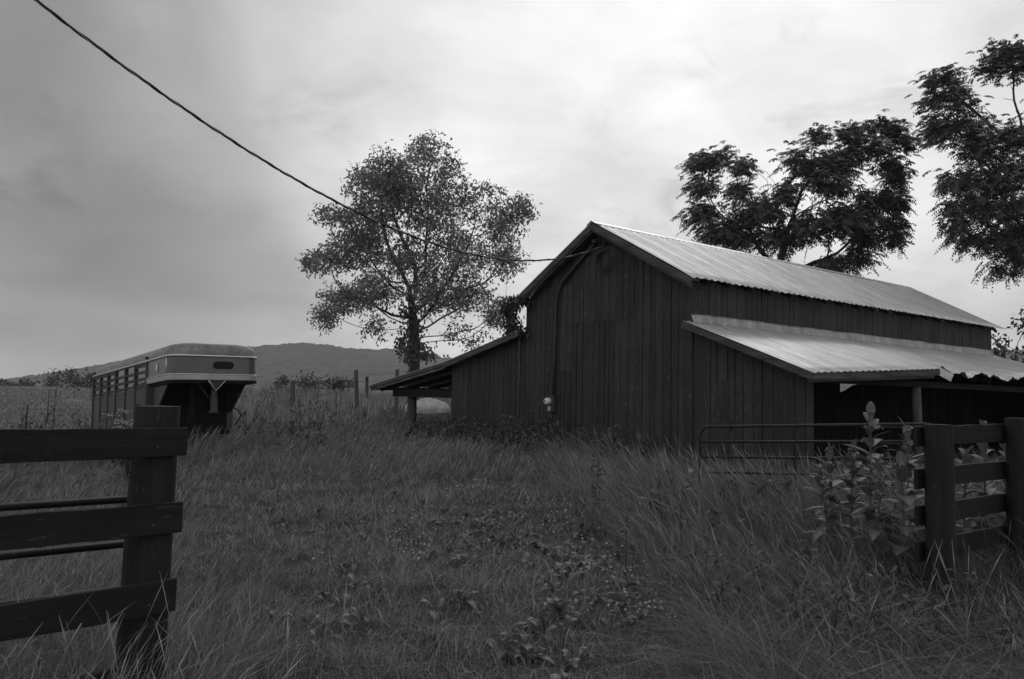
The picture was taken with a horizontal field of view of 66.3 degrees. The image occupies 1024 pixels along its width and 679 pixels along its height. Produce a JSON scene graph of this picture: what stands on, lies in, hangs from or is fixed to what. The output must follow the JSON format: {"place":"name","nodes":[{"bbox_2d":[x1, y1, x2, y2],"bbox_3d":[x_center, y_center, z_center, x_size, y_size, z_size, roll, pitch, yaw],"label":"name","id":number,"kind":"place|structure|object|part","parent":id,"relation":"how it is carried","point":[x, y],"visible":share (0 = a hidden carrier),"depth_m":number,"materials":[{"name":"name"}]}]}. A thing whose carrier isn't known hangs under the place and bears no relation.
{"place":"outdoors","nodes":[
{"label":"outdoors","id":0,"kind":"place"},
{"bbox_2d":[0,387,1020,678],"bbox_3d":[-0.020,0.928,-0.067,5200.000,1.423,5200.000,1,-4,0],"label":"ground","id":1,"kind":"structure","parent":0,"point":[468,609],"depth_m":6.67,"materials":[{"name":"plant"}]},
{"bbox_2d":[46,389,55,425],"bbox_3d":[-14.031,2.172,23.884,0.224,1.331,0.028,1,-4,0],"label":"brace post","id":2,"kind":"object","parent":1,"relation":"on","point":[48,405],"visible":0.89,"depth_m":23.89,"materials":[{"name":"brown wood"}]},
{"bbox_2d":[34,368,78,393],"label":"field bush","id":3,"kind":"object","parent":1,"relation":"on","point":[69,379],"visible":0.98,"depth_m":61.71,"materials":[{"name":"grey plant"}]},
{"bbox_2d":[0,377,144,388],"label":"hedge","id":4,"kind":"object","parent":1,"relation":"on","point":[21,382],"visible":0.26,"depth_m":129.24,"materials":[{"name":"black plant"}]},
{"bbox_2d":[57,399,87,402],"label":"rock","id":5,"kind":"object","parent":1,"relation":"on","point":[73,400],"visible":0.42,"depth_m":53.34,"materials":[{"name":"grey stone"}]},
{"bbox_2d":[63,366,86,396],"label":"field bush","id":6,"kind":"object","parent":1,"relation":"on","point":[77,376],"visible":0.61,"depth_m":65.50,"materials":[{"name":"grey plant"}]},
{"bbox_2d":[78,368,97,397],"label":"field bush","id":7,"kind":"object","parent":1,"relation":"on","point":[88,377],"visible":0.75,"depth_m":57.40,"materials":[{"name":"grey plant"}]},
{"bbox_2d":[0,406,187,678],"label":"board fence","id":8,"kind":"object","parent":1,"relation":"on","point":[145,523],"visible":0.96,"depth_m":3.75,"materials":[{"name":"grey wood"}]},
{"bbox_2d":[0,461,126,604],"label":"tube gate","id":9,"kind":"structure","parent":8,"relation":"attached to","point":[26,553],"depth_m":3.87,"materials":[{"name":"metal"}]},
{"bbox_2d":[101,408,132,484],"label":"flowering weed","id":10,"kind":"object","parent":1,"relation":"on","point":[127,464],"visible":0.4,"depth_m":12.33,"materials":[{"name":"grey plant"}]},
{"bbox_2d":[91,343,257,445],"bbox_3d":[-8.067,1.510,18.508,2.035,2.260,6.717,4,-8,-39],"label":"livestock trailer","id":11,"kind":"object","parent":1,"relation":"on","point":[202,385],"visible":0.78,"depth_m":16.67,"materials":[{"name":"paint"}]},
{"bbox_3d":[-5.910,0.525,16.057,0.416,0.146,0.021,4,-8,-39],"label":"nose window","id":12,"kind":"part","parent":11,"relation":"part of","materials":[{"name":"black glass"}]},
{"bbox_2d":[0,383,450,428],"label":"field grass","id":13,"kind":"structure","parent":1,"relation":"on","point":[382,397],"depth_m":31.95,"materials":[{"name":"plant"}]},
{"bbox_2d":[271,372,292,391],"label":"ridge bush","id":14,"kind":"object","parent":1,"relation":"on","point":[283,381],"visible":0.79,"depth_m":43.53,"materials":[{"name":"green plant"}]},
{"bbox_2d":[290,380,294,408],"bbox_3d":[-8.368,2.242,29.904,0.186,1.393,0.168,1,-4,0],"label":"fence post","id":15,"kind":"object","parent":1,"relation":"on","point":[292,393],"visible":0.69,"depth_m":29.85,"materials":[{"name":"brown wood"}]},
{"bbox_2d":[295,370,325,390],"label":"ridge bush","id":16,"kind":"object","parent":1,"relation":"on","point":[304,380],"visible":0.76,"depth_m":45.70,"materials":[{"name":"grey plant"}]},
{"bbox_2d":[316,373,349,392],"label":"ridge bush","id":17,"kind":"object","parent":1,"relation":"on","point":[336,382],"visible":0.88,"depth_m":44.57,"materials":[{"name":"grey plant"}]},
{"bbox_2d":[345,376,358,392],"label":"ridge bush","id":18,"kind":"object","parent":1,"relation":"on","point":[350,384],"visible":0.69,"depth_m":46.67,"materials":[{"name":"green plant"}]},
{"bbox_2d":[354,370,358,410],"bbox_3d":[-5.421,2.050,27.415,0.261,1.987,0.134,1,-4,0],"label":"fence post","id":19,"kind":"object","parent":1,"relation":"on","point":[356,389],"visible":0.69,"depth_m":27.39,"materials":[{"name":"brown wood"}]},
{"bbox_2d":[292,370,415,397],"bbox_3d":[-5.722,1.497,28.425,5.695,1.335,1.964,0,-4,10],"label":"fence wire","id":20,"kind":"object","parent":19,"relation":"attached to","point":[343,383],"visible":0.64,"depth_m":28.24,"materials":[{"name":"metal"}]},
{"bbox_2d":[355,406,365,418],"bbox_3d":[-5.185,2.521,26.883,0.375,0.473,0.403,1,-4,0],"label":"rock","id":21,"kind":"object","parent":1,"relation":"on","point":[358,412],"visible":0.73,"depth_m":26.74,"materials":[{"name":"grey stone"}]},
{"bbox_2d":[365,376,368,402],"bbox_3d":[-6.086,2.266,32.913,0.190,1.444,0.138,1,-4,0],"label":"fence post","id":22,"kind":"object","parent":1,"relation":"on","point":[367,386],"visible":0.7,"depth_m":32.88,"materials":[{"name":"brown wood"}]},
{"bbox_2d":[394,369,398,415],"bbox_3d":[-4.186,2.059,28.419,0.153,1.993,0.138,1,-4,0],"label":"fence post","id":23,"kind":"object","parent":1,"relation":"on","point":[396,398],"visible":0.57,"depth_m":28.35,"materials":[{"name":"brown wood"}]},
{"bbox_2d":[295,129,542,399],"bbox_3d":[-4.120,-3.270,33.384,10.753,12.239,8.496,1,-4,0],"label":"broadleaf tree","id":24,"kind":"object","parent":1,"relation":"on","point":[366,241],"visible":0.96,"depth_m":31.66,"materials":[{"name":"grey plant"}]},
{"bbox_2d":[405,398,450,413],"bbox_3d":[-3.219,2.740,29.875,1.628,1.048,1.446,4,-5,-34],"label":"rock","id":25,"kind":"object","parent":1,"relation":"on","point":[429,405],"visible":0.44,"depth_m":29.38,"materials":[{"name":"grey stone"}]},
{"bbox_2d":[292,459,683,624],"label":"clover flowers","id":26,"kind":"object","parent":1,"relation":"on","point":[626,595],"visible":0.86,"depth_m":7.56,"materials":[{"name":"white plant"}]},
{"bbox_2d":[11,381,1023,676],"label":"leafy weeds","id":27,"kind":"object","parent":1,"relation":"on","point":[1003,629],"visible":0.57,"depth_m":6.77,"materials":[{"name":"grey plant"}]},
{"bbox_2d":[181,490,870,678],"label":"broadleaf weeds","id":28,"kind":"object","parent":1,"relation":"on","point":[554,605],"visible":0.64,"depth_m":6.39,"materials":[{"name":"grey plant"}]},
{"bbox_2d":[369,220,1023,480],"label":"barn","id":29,"kind":"structure","parent":1,"relation":"on","point":[661,337],"depth_m":17.74,"materials":[{"name":"paint"}]},
{"bbox_2d":[34,0,608,261],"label":"power line","id":30,"kind":"object","parent":29,"relation":"attached to","point":[59,18],"visible":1,"depth_m":10.35,"materials":[{"name":"black metal"}]},
{"bbox_2d":[494,294,533,406],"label":"wall vine","id":31,"kind":"object","parent":29,"relation":"attached to","point":[508,310],"depth_m":19.81,"materials":[{"name":"black plant"}]},
{"bbox_2d":[544,239,596,439],"bbox_3d":[1.341,0.370,18.178,0.233,5.261,1.631,4,-5,-37],"label":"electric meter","id":32,"kind":"object","parent":29,"relation":"attached to","point":[550,401],"visible":0.93,"depth_m":18.65,"materials":[{"name":"paint"}]},
{"bbox_2d":[595,250,613,272],"bbox_3d":[2.076,-1.745,17.547,0.096,0.524,0.588,4,-5,-37],"label":"cable coil","id":33,"kind":"object","parent":29,"relation":"hanging from","point":[596,263],"visible":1,"depth_m":17.56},
{"bbox_2d":[573,245,637,323],"bbox_3d":[2.078,-1.244,17.610,0.015,1.670,2.050,4,-5,-37],"label":"hay door","id":34,"kind":"structure","parent":29,"relation":"in","point":[597,298],"depth_m":17.55,"materials":[{"name":"paint"}]},
{"bbox_2d":[711,380,734,468],"bbox_3d":[3.967,1.753,14.805,0.061,1.990,0.546,4,-5,-37],"label":"side door","id":35,"kind":"structure","parent":29,"relation":"in","point":[727,386],"depth_m":14.83,"materials":[{"name":"paint"}]},
{"bbox_2d":[670,109,927,277],"bbox_3d":[12.773,-3.126,34.425,12.273,15.122,9.295,1,-4,0],"label":"locust tree","id":36,"kind":"object","parent":1,"relation":"on","point":[841,220],"visible":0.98,"depth_m":32.13,"materials":[{"name":"grey plant"}]},
{"bbox_2d":[698,422,929,494],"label":"tube gate","id":37,"kind":"structure","parent":1,"relation":"on","point":[795,441],"depth_m":10.56,"materials":[{"name":"metal"}]},
{"bbox_2d":[804,462,850,573],"bbox_3d":[2.831,1.673,7.109,0.390,1.119,0.381,1,-4,5],"label":"milkweed plant","id":38,"kind":"object","parent":1,"relation":"on","point":[822,482],"visible":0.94,"depth_m":7.11,"materials":[{"name":"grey plant"}]},
{"bbox_2d":[804,442,859,551],"bbox_3d":[2.950,1.599,7.303,0.431,1.283,0.424,1,-4,5],"label":"milkweed plant","id":39,"kind":"object","parent":1,"relation":"on","point":[829,450],"visible":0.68,"depth_m":7.33,"materials":[{"name":"grey plant"}]},
{"bbox_2d":[824,439,880,559],"bbox_3d":[3.073,1.566,7.103,0.502,1.334,0.381,0,-4,10],"label":"milkweed plant","id":40,"kind":"object","parent":1,"relation":"on","point":[851,497],"visible":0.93,"depth_m":7.12,"materials":[{"name":"grey plant"}]},
{"bbox_2d":[794,426,923,488],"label":"tube gate","id":41,"kind":"structure","parent":1,"relation":"on","point":[888,427],"depth_m":12.07,"materials":[{"name":"metal"}]},
{"bbox_2d":[841,401,908,559],"bbox_3d":[3.193,1.386,6.931,0.454,1.683,0.496,1,-4,2],"label":"milkweed plant","id":42,"kind":"object","parent":1,"relation":"on","point":[872,426],"visible":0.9,"depth_m":6.95,"materials":[{"name":"grey plant"}]},
{"bbox_2d":[845,455,914,582],"bbox_3d":[3.074,1.589,6.623,0.459,1.228,0.526,2,-4,-16],"label":"milkweed plant","id":43,"kind":"object","parent":1,"relation":"on","point":[877,491],"visible":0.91,"depth_m":6.61,"materials":[{"name":"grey plant"}]},
{"bbox_2d":[872,416,924,565],"bbox_3d":[3.533,1.463,7.035,0.444,1.557,0.542,2,-4,-11],"label":"milkweed plant","id":44,"kind":"object","parent":1,"relation":"on","point":[911,464],"visible":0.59,"depth_m":7.04,"materials":[{"name":"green plant"}]},
{"bbox_2d":[874,451,924,589],"bbox_3d":[3.218,1.550,6.387,0.475,1.290,0.544,1,-4,2],"label":"milkweed plant","id":45,"kind":"object","parent":1,"relation":"on","point":[901,477],"visible":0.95,"depth_m":6.42,"materials":[{"name":"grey plant"}]},
{"bbox_2d":[905,34,1023,292],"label":"tall tree","id":46,"kind":"object","parent":1,"relation":"on","point":[991,186],"visible":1,"depth_m":26.68,"materials":[{"name":"grey plant"}]},
{"bbox_2d":[913,418,1023,623],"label":"board fence","id":47,"kind":"object","parent":1,"relation":"on","point":[939,476],"visible":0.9,"depth_m":6.29,"materials":[{"name":"grey wood"}]},
{"bbox_2d":[955,445,983,558],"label":"milkweed plant","id":48,"kind":"object","parent":1,"relation":"on","point":[966,459],"visible":0.37,"depth_m":7.22,"materials":[{"name":"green plant"}]},
{"bbox_2d":[960,420,1005,548],"bbox_3d":[4.407,1.509,7.322,0.481,1.519,0.422,0,-4,21],"label":"milkweed plant","id":49,"kind":"object","parent":1,"relation":"on","point":[989,489],"visible":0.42,"depth_m":7.33,"materials":[{"name":"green plant"}]},
{"bbox_2d":[991,443,1006,546],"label":"milkweed plant","id":50,"kind":"object","parent":1,"relation":"on","point":[1002,446],"visible":0.26,"depth_m":7.73,"materials":[{"name":"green plant"}]},
{"bbox_2d":[991,309,1023,362],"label":"leafy bush","id":51,"kind":"object","parent":1,"relation":"on","point":[996,351],"visible":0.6,"depth_m":26.71,"materials":[{"name":"black plant"}]},
{"bbox_2d":[0,414,1023,678],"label":"tall grass","id":52,"kind":"structure","parent":0,"point":[750,650],"depth_m":6.35,"materials":[{"name":"plant"}]},
{"bbox_2d":[0,0,1023,378],"label":"sky","id":53,"kind":"structure","parent":0,"point":[130,226],"materials":[{"name":"grey"}]},
{"bbox_2d":[1,342,1023,393],"bbox_3d":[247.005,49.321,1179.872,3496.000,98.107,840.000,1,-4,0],"label":"hills","id":54,"kind":"structure","parent":0,"point":[289,360],"depth_m":1014.01,"materials":[{"name":"plant"}]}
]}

